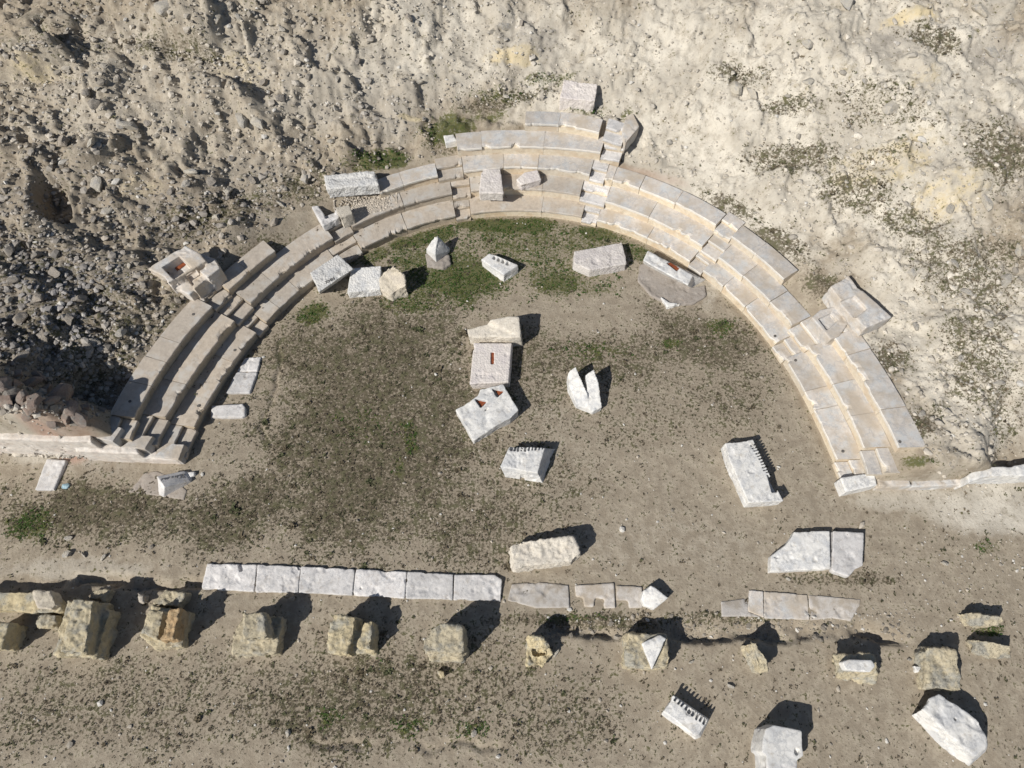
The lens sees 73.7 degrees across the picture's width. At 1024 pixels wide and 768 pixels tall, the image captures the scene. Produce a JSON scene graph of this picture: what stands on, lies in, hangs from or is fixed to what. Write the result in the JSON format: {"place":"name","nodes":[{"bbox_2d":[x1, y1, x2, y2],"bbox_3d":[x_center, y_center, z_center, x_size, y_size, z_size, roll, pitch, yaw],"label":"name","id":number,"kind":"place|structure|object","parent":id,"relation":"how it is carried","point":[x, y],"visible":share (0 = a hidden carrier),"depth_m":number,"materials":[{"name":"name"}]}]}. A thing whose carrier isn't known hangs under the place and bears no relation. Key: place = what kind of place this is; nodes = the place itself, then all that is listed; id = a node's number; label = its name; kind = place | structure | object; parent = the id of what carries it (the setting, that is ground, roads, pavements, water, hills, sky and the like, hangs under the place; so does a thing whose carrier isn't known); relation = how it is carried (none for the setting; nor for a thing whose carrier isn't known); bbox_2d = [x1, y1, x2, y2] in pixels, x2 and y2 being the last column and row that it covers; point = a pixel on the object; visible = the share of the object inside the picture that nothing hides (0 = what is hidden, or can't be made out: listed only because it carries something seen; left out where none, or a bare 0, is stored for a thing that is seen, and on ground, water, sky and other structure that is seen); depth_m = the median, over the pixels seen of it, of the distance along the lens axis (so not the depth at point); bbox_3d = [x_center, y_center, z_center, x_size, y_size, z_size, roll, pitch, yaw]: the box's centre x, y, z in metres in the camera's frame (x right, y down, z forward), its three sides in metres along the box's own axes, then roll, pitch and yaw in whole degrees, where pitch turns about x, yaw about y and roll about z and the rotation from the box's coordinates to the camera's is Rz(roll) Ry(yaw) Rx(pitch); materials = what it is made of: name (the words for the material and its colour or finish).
{"place":"outdoors","nodes":[
{"label":"outdoors","id":0,"kind":"place"},
{"bbox_2d":[0,0,1023,767],"bbox_3d":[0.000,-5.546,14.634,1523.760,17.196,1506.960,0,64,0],"label":"ground","id":1,"kind":"structure","parent":0,"point":[806,482],"depth_m":20.31,"materials":[{"name":"soil"}]},
{"bbox_2d":[0,621,27,651],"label":"stone pier","id":2,"kind":"structure","parent":1,"relation":"on","point":[12,636],"depth_m":17.43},
{"bbox_2d":[0,592,66,615],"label":"rubble wall","id":3,"kind":"structure","parent":1,"relation":"on","point":[20,602],"depth_m":17.89,"materials":[{"name":"yellow stone"}]},
{"bbox_2d":[32,589,63,610],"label":"porous block","id":4,"kind":"object","parent":3,"relation":"on","point":[48,600],"depth_m":17.74,"materials":[{"name":"beige stone"}]},
{"bbox_2d":[35,459,67,490],"bbox_3d":[-13.350,2.663,19.841,0.615,0.228,0.964,4,64,2],"label":"paving slab","id":5,"kind":"object","parent":1,"relation":"on","point":[52,472],"depth_m":19.75,"materials":[{"name":"stone"}]},
{"bbox_2d":[53,599,120,660],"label":"stone pier","id":6,"kind":"structure","parent":1,"relation":"on","point":[87,629],"depth_m":17.30,"materials":[{"name":"stone"}]},
{"bbox_2d":[0,433,180,463],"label":"retaining wall","id":7,"kind":"structure","parent":1,"relation":"on","point":[90,447],"depth_m":19.39,"materials":[{"name":"stone"}]},
{"bbox_2d":[122,435,154,453],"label":"seat end block","id":8,"kind":"structure","parent":1,"relation":"on","point":[143,444],"depth_m":19.47,"materials":[{"name":"stone"}]},
{"bbox_2d":[110,415,198,459],"bbox_3d":[-10.484,1.496,19.846,2.160,1.331,1.001,8,64,4],"label":"stairway","id":9,"kind":"object","parent":1,"relation":"on","point":[158,429],"visible":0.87,"depth_m":19.83,"materials":[{"name":"stone"}]},
{"bbox_2d":[129,471,186,499],"bbox_3d":[-10.142,2.913,19.756,1.698,0.146,0.730,7,64,3],"label":"concrete bed","id":10,"kind":"object","parent":1,"relation":"on","point":[145,480],"visible":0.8,"depth_m":19.66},
{"bbox_2d":[157,471,191,496],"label":"inscribed block","id":11,"kind":"object","parent":10,"relation":"on","point":[169,483],"depth_m":19.47,"materials":[{"name":"stone"}]},
{"bbox_2d":[111,299,214,420],"bbox_3d":[-10.394,-0.705,20.457,0.887,0.593,4.266,20,66,10],"label":"seat row","id":12,"kind":"object","parent":1,"relation":"on","point":[185,325],"visible":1,"depth_m":20.20,"materials":[{"name":"stone"}]},
{"bbox_2d":[140,605,194,651],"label":"stone pier","id":13,"kind":"structure","parent":1,"relation":"on","point":[152,633],"depth_m":17.50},
{"bbox_2d":[160,608,188,642],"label":"porous block","id":14,"kind":"object","parent":13,"relation":"on","point":[177,620],"depth_m":17.25,"materials":[{"name":"beige stone"}]},
{"bbox_2d":[154,444,188,463],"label":"seat end block","id":15,"kind":"structure","parent":1,"relation":"on","point":[177,452],"depth_m":19.71,"materials":[{"name":"stone"}]},
{"bbox_2d":[153,589,191,607],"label":"porous block","id":16,"kind":"object","parent":1,"relation":"on","point":[169,599],"depth_m":18.07,"materials":[{"name":"yellow stone"}]},
{"bbox_2d":[149,246,227,300],"bbox_3d":[-9.931,-3.359,21.113,1.770,0.939,1.440,-39,70,-17],"label":"seat block","id":17,"kind":"object","parent":1,"relation":"on","point":[192,275],"depth_m":20.86,"materials":[{"name":"stone"}]},
{"bbox_2d":[143,312,236,420],"bbox_3d":[-9.746,-0.479,20.791,0.843,0.578,3.815,22,66,10],"label":"seat row","id":18,"kind":"object","parent":1,"relation":"on","point":[200,350],"visible":1,"depth_m":20.56,"materials":[{"name":"stone"}]},
{"bbox_2d":[171,325,257,430],"bbox_3d":[-9.120,-0.170,21.093,0.869,0.604,3.736,20,66,9],"label":"seat row","id":19,"kind":"object","parent":1,"relation":"on","point":[230,353],"visible":0.99,"depth_m":20.84,"materials":[{"name":"stone"}]},
{"bbox_2d":[211,404,246,418],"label":"paving slab","id":20,"kind":"structure","parent":1,"relation":"on","point":[236,411],"depth_m":20.62,"materials":[{"name":"stone"}]},
{"bbox_2d":[202,563,257,591],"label":"paving slab","id":21,"kind":"structure","parent":1,"relation":"on","point":[230,577],"depth_m":18.48,"materials":[{"name":"stone"}]},
{"bbox_2d":[199,289,269,338],"bbox_3d":[-8.795,-2.321,21.706,2.067,1.336,0.842,27,67,12],"label":"stairway","id":22,"kind":"object","parent":1,"relation":"on","point":[238,312],"visible":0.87,"depth_m":21.53,"materials":[{"name":"stone"}]},
{"bbox_2d":[226,372,257,393],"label":"paving slab","id":23,"kind":"structure","parent":1,"relation":"on","point":[242,383],"depth_m":21.08,"materials":[{"name":"stone"}]},
{"bbox_2d":[222,241,276,295],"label":"seat row","id":24,"kind":"object","parent":1,"relation":"on","point":[240,272],"visible":0.94,"depth_m":21.71,"materials":[{"name":"stone"}]},
{"bbox_2d":[231,612,286,658],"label":"stone pier","id":25,"kind":"structure","parent":1,"relation":"on","point":[256,634],"depth_m":17.39,"materials":[{"name":"stone"}]},
{"bbox_2d":[255,565,300,592],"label":"paving slab","id":26,"kind":"structure","parent":1,"relation":"on","point":[276,579],"depth_m":18.43,"materials":[{"name":"stone"}]},
{"bbox_2d":[234,224,333,307],"bbox_3d":[-7.388,-3.861,22.436,0.897,0.578,3.699,39,70,17],"label":"seat row","id":27,"kind":"object","parent":1,"relation":"on","point":[290,259],"visible":0.99,"depth_m":22.21,"materials":[{"name":"stone"}]},
{"bbox_2d":[312,206,340,230],"bbox_3d":[-6.155,-5.637,22.776,0.696,0.328,0.948,-28,67,-13],"label":"marble fragment","id":28,"kind":"object","parent":27,"relation":"on","point":[330,221],"visible":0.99,"depth_m":22.58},
{"bbox_2d":[253,249,332,325],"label":"seat row","id":29,"kind":"object","parent":1,"relation":"on","point":[291,289],"visible":0.79,"depth_m":22.25,"materials":[{"name":"stone"}]},
{"bbox_2d":[299,567,354,595],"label":"paving slab","id":30,"kind":"structure","parent":1,"relation":"on","point":[329,581],"depth_m":18.43,"materials":[{"name":"stone"}]},
{"bbox_2d":[310,255,353,293],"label":"marble block","id":31,"kind":"object","parent":1,"relation":"on","point":[332,272],"depth_m":22.14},
{"bbox_2d":[327,224,362,263],"bbox_3d":[-5.811,-4.801,23.141,1.029,0.937,1.536,-29,67,-13],"label":"stairway","id":32,"kind":"object","parent":1,"relation":"on","point":[348,250],"visible":0.73,"depth_m":23.01,"materials":[{"name":"stone"}]},
{"bbox_2d":[324,171,379,197],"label":"marble block","id":33,"kind":"object","parent":1,"relation":"on","point":[354,184],"depth_m":22.75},
{"bbox_2d":[327,614,378,656],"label":"stone pier","id":34,"kind":"structure","parent":1,"relation":"on","point":[349,636],"depth_m":17.20,"materials":[{"name":"stone"}]},
{"bbox_2d":[347,266,382,297],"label":"marble block","id":35,"kind":"object","parent":1,"relation":"on","point":[364,281],"depth_m":22.35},
{"bbox_2d":[333,192,397,223],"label":"gravel","id":36,"kind":"structure","parent":1,"relation":"on","point":[366,205],"depth_m":23.17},
{"bbox_2d":[354,569,406,598],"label":"paving slab","id":37,"kind":"structure","parent":1,"relation":"on","point":[376,583],"depth_m":18.39,"materials":[{"name":"stone"}]},
{"bbox_2d":[379,266,408,301],"bbox_3d":[-3.869,-3.257,22.240,0.950,1.135,0.808,0,64,0],"label":"boulder","id":38,"kind":"object","parent":1,"relation":"on","point":[392,280],"visible":1,"depth_m":22.21,"materials":[{"name":"beige stone"}]},
{"bbox_2d":[350,180,452,232],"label":"seat row","id":39,"kind":"object","parent":1,"relation":"on","point":[422,196],"visible":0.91,"depth_m":23.38,"materials":[{"name":"stone"}]},
{"bbox_2d":[353,200,455,253],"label":"seat row","id":40,"kind":"object","parent":1,"relation":"on","point":[374,235],"visible":1,"depth_m":23.44,"materials":[{"name":"stone"}]},
{"bbox_2d":[378,163,437,197],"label":"seat row","id":41,"kind":"object","parent":1,"relation":"on","point":[409,179],"visible":0.93,"depth_m":23.28,"materials":[{"name":"stone"}]},
{"bbox_2d":[406,572,452,600],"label":"paving slab","id":42,"kind":"structure","parent":1,"relation":"on","point":[435,586],"depth_m":18.36,"materials":[{"name":"stone"}]},
{"bbox_2d":[426,236,449,261],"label":"marble block","id":43,"kind":"object","parent":1,"relation":"on","point":[438,248],"depth_m":22.87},
{"bbox_2d":[423,623,469,662],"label":"stone pier","id":44,"kind":"structure","parent":1,"relation":"on","point":[445,642],"depth_m":16.95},
{"bbox_2d":[434,155,470,222],"bbox_3d":[-1.955,-6.751,23.868,1.069,1.324,1.985,-11,65,-5],"label":"stairway","id":45,"kind":"object","parent":1,"relation":"on","point":[449,169],"visible":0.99,"depth_m":23.68,"materials":[{"name":"stone"}]},
{"bbox_2d":[453,574,501,601],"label":"paving slab","id":46,"kind":"structure","parent":1,"relation":"on","point":[476,587],"depth_m":18.37,"materials":[{"name":"stone"}]},
{"bbox_2d":[456,384,517,443],"bbox_3d":[-0.755,0.834,20.499,1.660,0.652,1.260,-29,67,-13],"label":"marble block","id":47,"kind":"object","parent":1,"relation":"on","point":[486,412],"depth_m":20.30,"materials":[{"name":"stone"}]},
{"bbox_2d":[470,343,512,388],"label":"marble block","id":48,"kind":"object","parent":1,"relation":"on","point":[491,365],"depth_m":20.94,"materials":[{"name":"stone"}]},
{"bbox_2d":[467,316,522,345],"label":"limestone block","id":49,"kind":"object","parent":1,"relation":"on","point":[504,330],"depth_m":21.25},
{"bbox_2d":[481,254,517,281],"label":"marble block","id":50,"kind":"object","parent":1,"relation":"on","point":[501,269],"depth_m":22.73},
{"bbox_2d":[1,71,1003,741],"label":"grass","id":51,"kind":"structure","parent":1,"relation":"on","point":[297,319],"depth_m":22.75,"materials":[{"name":"green plant"}]},
{"bbox_2d":[0,0,1023,767],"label":"rubble","id":52,"kind":"object","parent":1,"relation":"on","point":[106,348],"visible":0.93,"depth_m":21.33,"materials":[{"name":"stone"}]},
{"bbox_2d":[0,0,1023,767],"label":"weeds","id":53,"kind":"object","parent":1,"relation":"on","point":[450,470],"visible":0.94,"depth_m":19.56,"materials":[{"name":"green plant"}]},
{"bbox_2d":[469,174,583,201],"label":"seat row","id":54,"kind":"object","parent":1,"relation":"on","point":[561,187],"visible":0.67,"depth_m":23.66,"materials":[{"name":"stone"}]},
{"bbox_2d":[479,169,503,200],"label":"marble block","id":55,"kind":"object","parent":54,"relation":"on","point":[491,187],"depth_m":23.14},
{"bbox_2d":[516,170,540,190],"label":"marble block","id":56,"kind":"object","parent":54,"relation":"on","point":[527,180],"depth_m":23.38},
{"bbox_2d":[469,195,584,222],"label":"seat row","id":57,"kind":"object","parent":1,"relation":"on","point":[536,206],"visible":0.89,"depth_m":23.77,"materials":[{"name":"stone"}]},
{"bbox_2d":[500,447,554,482],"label":"cornice block","id":58,"kind":"object","parent":1,"relation":"on","point":[529,464],"depth_m":19.53,"materials":[{"name":"white stone"}]},
{"bbox_2d":[462,154,593,181],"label":"seat row","id":59,"kind":"object","parent":1,"relation":"on","point":[553,165],"visible":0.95,"depth_m":23.56,"materials":[{"name":"stone"}]},
{"bbox_2d":[455,130,602,160],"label":"seat row","id":60,"kind":"object","parent":1,"relation":"on","point":[528,142],"visible":1,"depth_m":23.45,"materials":[{"name":"stone"}]},
{"bbox_2d":[508,582,569,607],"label":"paving slab","id":61,"kind":"structure","parent":1,"relation":"on","point":[542,595],"depth_m":18.33,"materials":[{"name":"stone"}]},
{"bbox_2d":[525,635,552,667],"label":"stone pier","id":62,"kind":"structure","parent":1,"relation":"on","point":[539,652],"depth_m":17.36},
{"bbox_2d":[508,535,580,572],"bbox_3d":[0.888,4.610,18.609,1.981,0.844,0.796,-7,64,-3],"label":"limestone block","id":63,"kind":"object","parent":1,"relation":"on","point":[540,553],"depth_m":18.38,"materials":[{"name":"stone"}]},
{"bbox_2d":[525,111,602,138],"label":"seat row","id":64,"kind":"object","parent":1,"relation":"on","point":[576,124],"visible":0.97,"depth_m":23.33,"materials":[{"name":"stone"}]},
{"bbox_2d":[559,79,596,111],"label":"marble block","id":65,"kind":"object","parent":1,"relation":"on","point":[574,95],"depth_m":23.35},
{"bbox_2d":[566,367,601,413],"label":"marble block","id":66,"kind":"object","parent":1,"relation":"on","point":[585,397],"depth_m":20.52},
{"bbox_2d":[575,583,614,608],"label":"paving slab","id":67,"kind":"structure","parent":1,"relation":"on","point":[588,594],"depth_m":18.34,"materials":[{"name":"stone"}]},
{"bbox_2d":[572,243,625,276],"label":"limestone block","id":68,"kind":"object","parent":1,"relation":"on","point":[606,259],"depth_m":22.79,"materials":[{"name":"stone"}]},
{"bbox_2d":[579,118,623,226],"bbox_3d":[3.073,-7.234,23.657,0.963,2.126,3.106,20,66,9],"label":"stairway","id":69,"kind":"object","parent":1,"relation":"on","point":[594,193],"visible":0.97,"depth_m":23.52,"materials":[{"name":"stone"}]},
{"bbox_2d":[616,585,641,607],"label":"paving slab","id":70,"kind":"structure","parent":1,"relation":"on","point":[631,595],"depth_m":18.33,"materials":[{"name":"stone"}]},
{"bbox_2d":[621,114,638,153],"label":"seat block","id":71,"kind":"object","parent":1,"relation":"on","point":[630,129],"depth_m":23.17,"materials":[{"name":"stone"}]},
{"bbox_2d":[620,631,668,670],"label":"stone pier","id":72,"kind":"structure","parent":1,"relation":"on","point":[633,655],"depth_m":17.17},
{"bbox_2d":[642,635,665,668],"bbox_3d":[3.469,6.648,17.143,0.481,0.201,0.823,27,67,12],"label":"marble fragment","id":73,"kind":"object","parent":72,"relation":"on","point":[652,647],"visible":1,"depth_m":17.09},
{"bbox_2d":[596,207,698,266],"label":"seat row","id":74,"kind":"object","parent":1,"relation":"on","point":[681,251],"visible":0.87,"depth_m":23.26,"materials":[{"name":"stone"}]},
{"bbox_2d":[640,586,667,609],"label":"marble block","id":75,"kind":"object","parent":1,"relation":"on","point":[652,598],"depth_m":18.06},
{"bbox_2d":[605,186,713,251],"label":"seat row","id":76,"kind":"object","parent":1,"relation":"on","point":[693,233],"visible":1,"depth_m":23.07,"materials":[{"name":"stone"}]},
{"bbox_2d":[604,165,725,230],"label":"seat row","id":77,"kind":"object","parent":1,"relation":"on","point":[706,214],"visible":0.98,"depth_m":23.00,"materials":[{"name":"stone"}]},
{"bbox_2d":[637,264,705,305],"bbox_3d":[5.212,-3.177,22.707,2.453,0.196,1.255,26,67,12],"label":"concrete bed","id":78,"kind":"object","parent":1,"relation":"on","point":[655,284],"visible":0.88,"depth_m":22.61,"materials":[{"name":"concrete"}]},
{"bbox_2d":[643,251,704,287],"bbox_3d":[5.358,-3.763,22.713,2.084,0.586,0.910,29,68,13],"label":"marble block","id":79,"kind":"object","parent":1,"relation":"on","point":[670,270],"depth_m":22.48,"materials":[{"name":"stone"}]},
{"bbox_2d":[662,695,708,738],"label":"cornice block","id":80,"kind":"object","parent":1,"relation":"on","point":[692,722],"depth_m":16.74,"materials":[{"name":"white stone"}]},
{"bbox_2d":[687,212,744,276],"bbox_3d":[6.808,-4.554,22.793,0.724,1.332,1.968,39,70,17],"label":"stairway","id":81,"kind":"object","parent":1,"relation":"on","point":[718,244],"visible":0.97,"depth_m":22.57,"materials":[{"name":"stone"}]},
{"bbox_2d":[721,599,759,616],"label":"paving slab","id":82,"kind":"structure","parent":1,"relation":"on","point":[735,608],"depth_m":18.17,"materials":[{"name":"stone"}]},
{"bbox_2d":[702,262,789,346],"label":"seat row","id":83,"kind":"object","parent":1,"relation":"on","point":[767,323],"visible":0.9,"depth_m":22.02,"materials":[{"name":"stone"}]},
{"bbox_2d":[721,440,782,506],"bbox_3d":[6.816,2.619,19.662,0.957,0.570,2.057,-15,65,-7],"label":"cornice block","id":84,"kind":"object","parent":1,"relation":"on","point":[746,468],"depth_m":19.43,"materials":[{"name":"white stone"}]},
{"bbox_2d":[740,642,768,673],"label":"stone pier","id":85,"kind":"structure","parent":1,"relation":"on","point":[755,659],"depth_m":17.13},
{"bbox_2d":[748,590,763,617],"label":"paving slab","id":86,"kind":"structure","parent":1,"relation":"on","point":[755,603],"depth_m":18.24,"materials":[{"name":"stone"}]},
{"bbox_2d":[717,244,810,329],"bbox_3d":[8.051,-3.092,22.067,0.878,0.606,3.459,-34,69,-15],"label":"seat row","id":87,"kind":"object","parent":1,"relation":"on","point":[778,300],"visible":0.99,"depth_m":21.81,"materials":[{"name":"stone"}]},
{"bbox_2d":[730,226,797,284],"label":"seat row","id":88,"kind":"object","parent":1,"relation":"on","point":[779,268],"visible":0.99,"depth_m":21.89,"materials":[{"name":"stone"}]},
{"bbox_2d":[751,725,802,767],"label":"marble block","id":89,"kind":"object","parent":1,"relation":"on","point":[773,746],"depth_m":16.14,"materials":[{"name":"stone"}]},
{"bbox_2d":[764,592,808,619],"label":"paving slab","id":90,"kind":"structure","parent":1,"relation":"on","point":[788,606],"depth_m":18.20,"materials":[{"name":"stone"}]},
{"bbox_2d":[768,531,830,572],"bbox_3d":[7.881,4.630,18.803,1.825,0.374,1.118,0,64,0],"label":"marble block","id":91,"kind":"object","parent":1,"relation":"on","point":[803,551],"depth_m":18.61,"materials":[{"name":"stone"}]},
{"bbox_2d":[771,315,849,363],"bbox_3d":[9.242,-1.471,21.297,2.073,1.339,0.994,-20,66,-9],"label":"stairway","id":92,"kind":"object","parent":1,"relation":"on","point":[801,338],"visible":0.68,"depth_m":21.27,"materials":[{"name":"stone"}]},
{"bbox_2d":[783,352,859,462],"bbox_3d":[9.316,0.746,20.643,0.833,0.597,3.688,-14,65,-7],"label":"seat row","id":93,"kind":"object","parent":1,"relation":"on","point":[826,413],"visible":1,"depth_m":20.38,"materials":[{"name":"stone"}]},
{"bbox_2d":[806,307,847,345],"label":"seat block","id":94,"kind":"object","parent":1,"relation":"on","point":[823,327],"depth_m":20.73,"materials":[{"name":"stone"}]},
{"bbox_2d":[808,595,859,620],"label":"paving slab","id":95,"kind":"structure","parent":1,"relation":"on","point":[822,607],"depth_m":18.20,"materials":[{"name":"stone"}]},
{"bbox_2d":[829,531,863,577],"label":"marble block","id":96,"kind":"object","parent":1,"relation":"on","point":[846,554],"depth_m":18.66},
{"bbox_2d":[806,343,890,450],"bbox_3d":[9.946,0.400,20.362,0.870,0.593,3.647,-15,65,-7],"label":"seat row","id":97,"kind":"object","parent":1,"relation":"on","point":[863,423],"visible":0.98,"depth_m":20.10,"materials":[{"name":"stone"}]},
{"bbox_2d":[832,652,878,684],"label":"stone pier","id":98,"kind":"structure","parent":1,"relation":"on","point":[870,678],"depth_m":17.21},
{"bbox_2d":[839,659,874,671],"bbox_3d":[8.594,7.028,17.022,0.791,0.292,0.299,0,64,0],"label":"marble fragment","id":99,"kind":"object","parent":98,"relation":"on","point":[853,665],"visible":1,"depth_m":16.91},
{"bbox_2d":[834,474,876,496],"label":"marble block","id":100,"kind":"object","parent":1,"relation":"on","point":[844,486],"depth_m":19.31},
{"bbox_2d":[822,276,890,336],"bbox_3d":[10.367,-2.244,20.812,0.952,0.907,1.800,-30,68,-14],"label":"seat block","id":101,"kind":"object","parent":1,"relation":"on","point":[860,312],"depth_m":20.49,"materials":[{"name":"stone"}]},
{"bbox_2d":[832,448,899,479],"bbox_3d":[10.108,2.406,19.618,1.495,0.921,0.894,0,64,0],"label":"stairway","id":102,"kind":"object","parent":1,"relation":"on","point":[877,461],"visible":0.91,"depth_m":19.42,"materials":[{"name":"stone"}]},
{"bbox_2d":[832,330,924,451],"bbox_3d":[10.633,0.238,19.993,0.888,0.600,3.976,-15,65,-7],"label":"seat row","id":103,"kind":"object","parent":1,"relation":"on","point":[872,379],"visible":0.97,"depth_m":19.74,"materials":[{"name":"stone"}]},
{"bbox_2d":[873,479,959,490],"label":"retaining wall","id":104,"kind":"structure","parent":1,"relation":"on","point":[881,485],"depth_m":19.38,"materials":[{"name":"stone"}]},
{"bbox_2d":[913,646,960,691],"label":"stone pier","id":105,"kind":"structure","parent":1,"relation":"on","point":[939,669],"depth_m":17.12,"materials":[{"name":"stone"}]},
{"bbox_2d":[912,694,987,765],"bbox_3d":[10.896,8.408,16.748,1.859,0.754,1.147,40,70,17],"label":"marble block","id":106,"kind":"object","parent":1,"relation":"on","point":[955,730],"depth_m":16.51,"materials":[{"name":"stone"}]},
{"bbox_2d":[956,612,1002,628],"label":"stone pier","id":107,"kind":"structure","parent":1,"relation":"on","point":[977,620],"depth_m":17.74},
{"bbox_2d":[965,640,1010,658],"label":"stone pier","id":108,"kind":"structure","parent":1,"relation":"on","point":[987,650],"depth_m":17.50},
{"bbox_2d":[954,464,1023,489],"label":"retaining wall","id":109,"kind":"structure","parent":1,"relation":"on","point":[1000,475],"depth_m":19.15,"materials":[{"name":"white stone"}]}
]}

